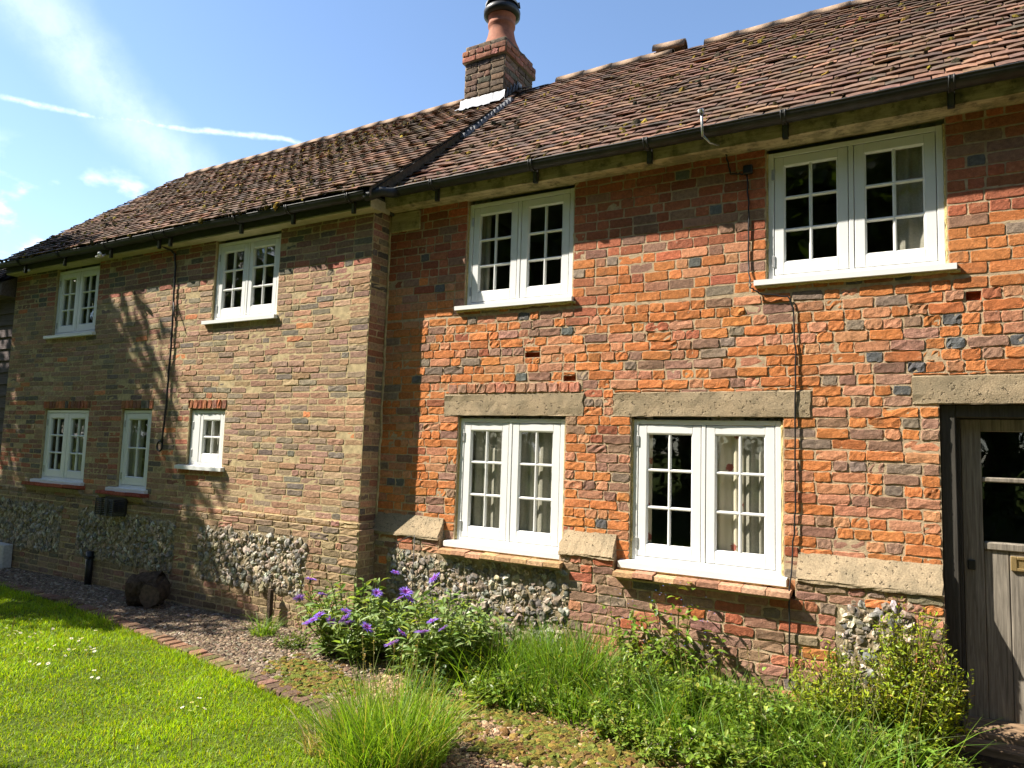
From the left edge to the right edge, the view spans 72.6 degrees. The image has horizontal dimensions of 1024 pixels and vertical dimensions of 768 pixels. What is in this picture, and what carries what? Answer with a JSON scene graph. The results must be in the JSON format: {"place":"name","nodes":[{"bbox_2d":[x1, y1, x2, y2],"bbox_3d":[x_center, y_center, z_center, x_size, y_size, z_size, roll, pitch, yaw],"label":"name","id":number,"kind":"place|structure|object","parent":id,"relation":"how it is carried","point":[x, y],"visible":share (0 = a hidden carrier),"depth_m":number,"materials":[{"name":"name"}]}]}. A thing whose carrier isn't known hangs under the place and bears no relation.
{"place":"outdoors","nodes":[
{"label":"outdoors","id":0,"kind":"place"},
{"bbox_2d":[0,0,852,261],"label":"sky","id":1,"kind":"structure","parent":0,"point":[104,104],"materials":[{"name":"blue"}]},
{"bbox_2d":[0,581,963,767],"bbox_3d":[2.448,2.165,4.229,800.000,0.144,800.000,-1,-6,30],"label":"ground","id":2,"kind":"structure","parent":0,"point":[91,749],"depth_m":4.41,"materials":[{"name":"green plant"}]},
{"bbox_2d":[0,269,17,453],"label":"weatherboarded barn","id":3,"kind":"structure","parent":2,"relation":"on","point":[8,285],"depth_m":9.69,"materials":[{"name":"wood"}]},
{"bbox_2d":[0,579,335,718],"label":"brick edging","id":4,"kind":"object","parent":2,"relation":"on","point":[173,643],"visible":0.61,"depth_m":5.67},
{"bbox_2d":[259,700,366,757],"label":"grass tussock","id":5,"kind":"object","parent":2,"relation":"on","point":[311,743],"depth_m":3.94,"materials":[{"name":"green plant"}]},
{"bbox_2d":[277,628,502,767],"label":"grass tussock","id":6,"kind":"object","parent":2,"relation":"on","point":[411,735],"depth_m":3.70,"materials":[{"name":"green plant"}]},
{"bbox_2d":[0,0,1023,763],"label":"brick cottage","id":7,"kind":"structure","parent":2,"relation":"on","point":[728,326],"depth_m":5.70,"materials":[{"name":"brick"}]},
{"bbox_2d":[30,409,88,485],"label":"window","id":8,"kind":"structure","parent":7,"relation":"in","point":[72,425],"depth_m":8.74,"materials":[{"name":"white paint"}]},
{"bbox_2d":[43,263,99,338],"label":"window","id":9,"kind":"structure","parent":7,"relation":"in","point":[78,286],"depth_m":8.96,"materials":[{"name":"white paint"}]},
{"bbox_2d":[105,409,151,493],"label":"window","id":10,"kind":"structure","parent":7,"relation":"in","point":[137,423],"depth_m":8.07,"materials":[{"name":"white paint"}]},
{"bbox_2d":[174,410,224,471],"bbox_3d":[-3.264,0.549,7.424,0.750,0.737,0.160,-1,-6,30],"label":"window","id":11,"kind":"structure","parent":7,"relation":"in","point":[207,428],"depth_m":7.43,"materials":[{"name":"white paint"}]},
{"bbox_2d":[201,231,281,324],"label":"window","id":12,"kind":"structure","parent":7,"relation":"in","point":[251,288],"depth_m":7.42,"materials":[{"name":"white paint"}]},
{"bbox_2d":[443,416,565,560],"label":"window","id":13,"kind":"structure","parent":7,"relation":"in","point":[510,479],"depth_m":5.82,"materials":[{"name":"white paint"}]},
{"bbox_2d":[454,185,575,312],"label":"window","id":14,"kind":"structure","parent":7,"relation":"in","point":[521,247],"depth_m":6.11,"materials":[{"name":"white paint"}]},
{"bbox_2d":[618,417,794,595],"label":"window","id":15,"kind":"structure","parent":7,"relation":"in","point":[707,492],"depth_m":5.01,"materials":[{"name":"white paint"}]},
{"bbox_2d":[754,120,960,288],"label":"window","id":16,"kind":"structure","parent":7,"relation":"in","point":[869,206],"depth_m":4.74,"materials":[{"name":"white paint"}]},
{"bbox_2d":[960,419,1023,723],"bbox_3d":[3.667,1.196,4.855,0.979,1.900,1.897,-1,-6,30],"label":"door","id":17,"kind":"structure","parent":7,"relation":"in","point":[991,450],"depth_m":4.24,"materials":[{"name":"grey wood"}]},
{"bbox_2d":[321,667,820,767],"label":"gravel","id":18,"kind":"structure","parent":0,"point":[456,759],"depth_m":4.17,"materials":[{"name":"beige gravel"}]},
{"bbox_2d":[208,630,1023,767],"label":"soil path","id":19,"kind":"structure","parent":0,"point":[990,762],"depth_m":3.88,"materials":[{"name":"brown soil"}]},
{"bbox_2d":[0,567,402,700],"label":"gravel","id":20,"kind":"structure","parent":19,"relation":"on","point":[194,627],"depth_m":6.33,"materials":[{"name":"beige gravel"}]},
{"bbox_2d":[0,542,12,567],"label":"concrete block","id":21,"kind":"object","parent":20,"relation":"on","point":[6,550],"depth_m":8.86,"materials":[{"name":"grey concrete"}]},
{"bbox_2d":[125,571,170,607],"bbox_3d":[-3.713,2.109,7.137,0.398,0.378,0.361,2,-5,-5],"label":"sawn log","id":22,"kind":"object","parent":20,"relation":"on","point":[147,589],"visible":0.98,"depth_m":7.03,"materials":[{"name":"brown wood"}]},
{"bbox_2d":[237,610,295,637],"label":"grass tussock","id":23,"kind":"object","parent":20,"relation":"on","point":[265,629],"depth_m":6.17,"materials":[{"name":"green plant"}]},
{"bbox_2d":[266,589,273,625],"bbox_3d":[-2.263,2.103,6.508,0.044,0.360,0.040,-1,-6,30],"label":"timber stake","id":24,"kind":"object","parent":20,"relation":"on","point":[270,596],"visible":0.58,"depth_m":6.50,"materials":[{"name":"brown wood"}]},
{"bbox_2d":[294,570,314,634],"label":"wall seedling","id":25,"kind":"object","parent":20,"relation":"on","point":[312,574],"depth_m":6.23,"materials":[{"name":"green plant"}]},
{"bbox_2d":[256,652,694,767],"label":"moss","id":26,"kind":"object","parent":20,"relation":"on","point":[592,752],"visible":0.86,"depth_m":4.17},
{"bbox_2d":[271,631,310,651],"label":"leafy weed","id":27,"kind":"object","parent":19,"relation":"on","point":[293,644],"visible":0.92,"depth_m":5.81,"materials":[{"name":"green plant"}]},
{"bbox_2d":[293,574,419,663],"bbox_3d":[-1.273,1.887,5.649,1.144,0.684,0.912,-1,-6,30],"label":"cornflower plant","id":28,"kind":"object","parent":19,"relation":"on","point":[329,620],"visible":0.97,"depth_m":5.55,"materials":[{"name":"green plant"}]},
{"bbox_2d":[393,535,414,637],"bbox_3d":[-0.930,1.738,5.839,0.218,0.950,0.007,0,-6,22],"label":"plant support","id":29,"kind":"object","parent":19,"relation":"on","point":[413,562],"visible":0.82,"depth_m":5.82,"materials":[{"name":"black metal"}]},
{"bbox_2d":[395,664,454,694],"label":"leafy weed","id":30,"kind":"object","parent":19,"relation":"on","point":[441,672],"visible":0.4,"depth_m":4.88,"materials":[{"name":"green plant"}]},
{"bbox_2d":[362,569,513,680],"bbox_3d":[-0.588,1.845,5.308,1.122,0.718,1.041,-1,-6,30],"label":"cornflower plant","id":31,"kind":"object","parent":19,"relation":"on","point":[425,625],"visible":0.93,"depth_m":5.16,"materials":[{"name":"green plant"}]},
{"bbox_2d":[444,637,509,688],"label":"leafy weed","id":32,"kind":"object","parent":19,"relation":"on","point":[473,669],"visible":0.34,"depth_m":5.02,"materials":[{"name":"green plant"}]},
{"bbox_2d":[409,596,558,699],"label":"meadow grass","id":33,"kind":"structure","parent":19,"relation":"on","point":[465,674],"depth_m":4.86,"materials":[{"name":"green plant"}]},
{"bbox_2d":[453,664,541,709],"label":"leafy weed","id":34,"kind":"object","parent":19,"relation":"on","point":[488,685],"visible":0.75,"depth_m":4.67,"materials":[{"name":"green plant"}]},
{"bbox_2d":[478,646,567,712],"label":"meadow grass","id":35,"kind":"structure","parent":19,"relation":"on","point":[523,692],"depth_m":4.60,"materials":[{"name":"green plant"}]},
{"bbox_2d":[449,598,601,697],"bbox_3d":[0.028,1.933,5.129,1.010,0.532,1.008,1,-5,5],"label":"meadow grass","id":36,"kind":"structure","parent":19,"relation":"on","point":[508,650],"depth_m":5.03,"materials":[{"name":"green plant"}]},
{"bbox_2d":[517,675,601,721],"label":"leafy weed","id":37,"kind":"object","parent":19,"relation":"on","point":[551,705],"visible":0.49,"depth_m":4.49,"materials":[{"name":"green plant"}]},
{"bbox_2d":[496,609,634,697],"bbox_3d":[0.381,1.891,4.957,1.142,0.602,1.282,1,-5,11],"label":"grass tussock","id":38,"kind":"object","parent":19,"relation":"on","point":[580,646],"depth_m":4.85,"materials":[{"name":"green plant"}]},
{"bbox_2d":[536,646,602,703],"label":"leafy weed","id":39,"kind":"object","parent":19,"relation":"on","point":[558,662],"visible":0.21,"depth_m":4.69,"materials":[{"name":"green plant"}]},
{"bbox_2d":[528,656,630,727],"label":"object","id":40,"kind":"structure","parent":19,"relation":"on","point":[559,708],"depth_m":4.43,"materials":[{"name":"green plant"}]},
{"bbox_2d":[501,603,667,720],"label":"meadow grass","id":41,"kind":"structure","parent":19,"relation":"on","point":[580,692],"depth_m":4.62,"materials":[{"name":"green plant"}]},
{"bbox_2d":[571,690,658,739],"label":"leafy weed","id":42,"kind":"object","parent":19,"relation":"on","point":[600,722],"visible":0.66,"depth_m":4.22,"materials":[{"name":"green plant"}]},
{"bbox_2d":[602,593,647,679],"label":"trailing weed","id":43,"kind":"object","parent":19,"relation":"on","point":[621,645],"visible":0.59,"depth_m":4.99,"materials":[{"name":"green plant"}]},
{"bbox_2d":[591,647,686,713],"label":"leafy weed","id":44,"kind":"object","parent":19,"relation":"on","point":[617,681],"visible":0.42,"depth_m":4.51,"materials":[{"name":"green plant"}]},
{"bbox_2d":[555,625,733,742],"bbox_3d":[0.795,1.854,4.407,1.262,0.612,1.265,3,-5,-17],"label":"meadow grass","id":45,"kind":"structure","parent":19,"relation":"on","point":[609,699],"depth_m":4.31,"materials":[{"name":"green plant"}]},
{"bbox_2d":[604,707,706,767],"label":"leafy weed","id":46,"kind":"object","parent":19,"relation":"on","point":[651,747],"visible":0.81,"depth_m":3.96,"materials":[{"name":"green plant"}]},
{"bbox_2d":[608,659,728,733],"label":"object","id":47,"kind":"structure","parent":19,"relation":"on","point":[651,705],"depth_m":4.29,"materials":[{"name":"green plant"}]},
{"bbox_2d":[627,577,729,691],"bbox_3d":[1.116,1.750,4.788,0.729,0.940,0.420,-1,-6,30],"label":"trailing weed","id":48,"kind":"object","parent":19,"relation":"on","point":[661,645],"visible":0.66,"depth_m":4.79,"materials":[{"name":"green plant"}]},
{"bbox_2d":[652,664,747,727],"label":"leafy weed","id":49,"kind":"object","parent":19,"relation":"on","point":[698,686],"visible":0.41,"depth_m":4.23,"materials":[{"name":"green plant"}]},
{"bbox_2d":[599,634,811,760],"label":"meadow grass","id":50,"kind":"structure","parent":19,"relation":"on","point":[652,688],"depth_m":4.16,"materials":[{"name":"green plant"}]},
{"bbox_2d":[640,657,795,736],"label":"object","id":51,"kind":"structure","parent":19,"relation":"on","point":[696,710],"depth_m":4.25,"materials":[{"name":"green plant"}]},
{"bbox_2d":[669,715,770,767],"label":"leafy weed","id":52,"kind":"object","parent":19,"relation":"on","point":[699,756],"visible":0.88,"depth_m":3.74,"materials":[{"name":"green plant"}]},
{"bbox_2d":[655,645,862,767],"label":"meadow grass","id":53,"kind":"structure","parent":19,"relation":"on","point":[777,737],"depth_m":3.83,"materials":[{"name":"green plant"}]},
{"bbox_2d":[708,667,811,753],"bbox_3d":[1.435,1.929,4.069,0.563,0.502,0.475,2,-5,-6],"label":"leafy weed","id":54,"kind":"object","parent":19,"relation":"on","point":[771,707],"visible":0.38,"depth_m":4.00,"materials":[{"name":"green plant"}]},
{"bbox_2d":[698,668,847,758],"bbox_3d":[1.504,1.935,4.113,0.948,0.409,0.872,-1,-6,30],"label":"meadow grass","id":55,"kind":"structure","parent":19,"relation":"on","point":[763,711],"depth_m":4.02,"materials":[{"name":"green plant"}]},
{"bbox_2d":[730,721,831,767],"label":"leafy weed","id":56,"kind":"object","parent":19,"relation":"on","point":[764,758],"visible":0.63,"depth_m":3.72,"materials":[{"name":"green plant"}]},
{"bbox_2d":[761,678,858,757],"bbox_3d":[1.741,1.976,4.086,0.525,0.426,0.556,4,-6,-20],"label":"leafy weed","id":57,"kind":"object","parent":19,"relation":"on","point":[774,685],"visible":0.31,"depth_m":3.99,"materials":[{"name":"green plant"}]},
{"bbox_2d":[783,636,893,742],"bbox_3d":[1.916,1.829,4.128,0.649,0.646,0.517,-1,-6,30],"label":"evergreen shrub","id":58,"kind":"object","parent":19,"relation":"on","point":[859,702],"visible":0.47,"depth_m":4.09,"materials":[{"name":"green plant"}]},
{"bbox_2d":[708,655,985,767],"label":"meadow grass","id":59,"kind":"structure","parent":19,"relation":"on","point":[871,745],"depth_m":3.68,"materials":[{"name":"green plant"}]},
{"bbox_2d":[802,715,903,767],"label":"leafy weed","id":60,"kind":"object","parent":19,"relation":"on","point":[856,742],"visible":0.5,"depth_m":3.75,"materials":[{"name":"green plant"}]},
{"bbox_2d":[756,659,1011,767],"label":"meadow grass","id":61,"kind":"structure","parent":19,"relation":"on","point":[871,763],"depth_m":3.61,"materials":[{"name":"green plant"}]},
{"bbox_2d":[861,723,965,767],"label":"leafy weed","id":62,"kind":"object","parent":19,"relation":"on","point":[931,762],"visible":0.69,"depth_m":3.66,"materials":[{"name":"green plant"}]},
{"bbox_2d":[859,596,974,758],"bbox_3d":[2.301,1.682,3.982,0.588,0.913,0.479,-1,-6,30],"label":"evergreen shrub","id":63,"kind":"object","parent":19,"relation":"on","point":[937,703],"visible":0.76,"depth_m":3.93,"materials":[{"name":"green plant"}]},
{"bbox_2d":[936,754,980,767],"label":"leafy weed","id":64,"kind":"object","parent":19,"relation":"on","point":[958,762],"visible":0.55,"depth_m":3.65,"materials":[{"name":"green plant"}]}
]}

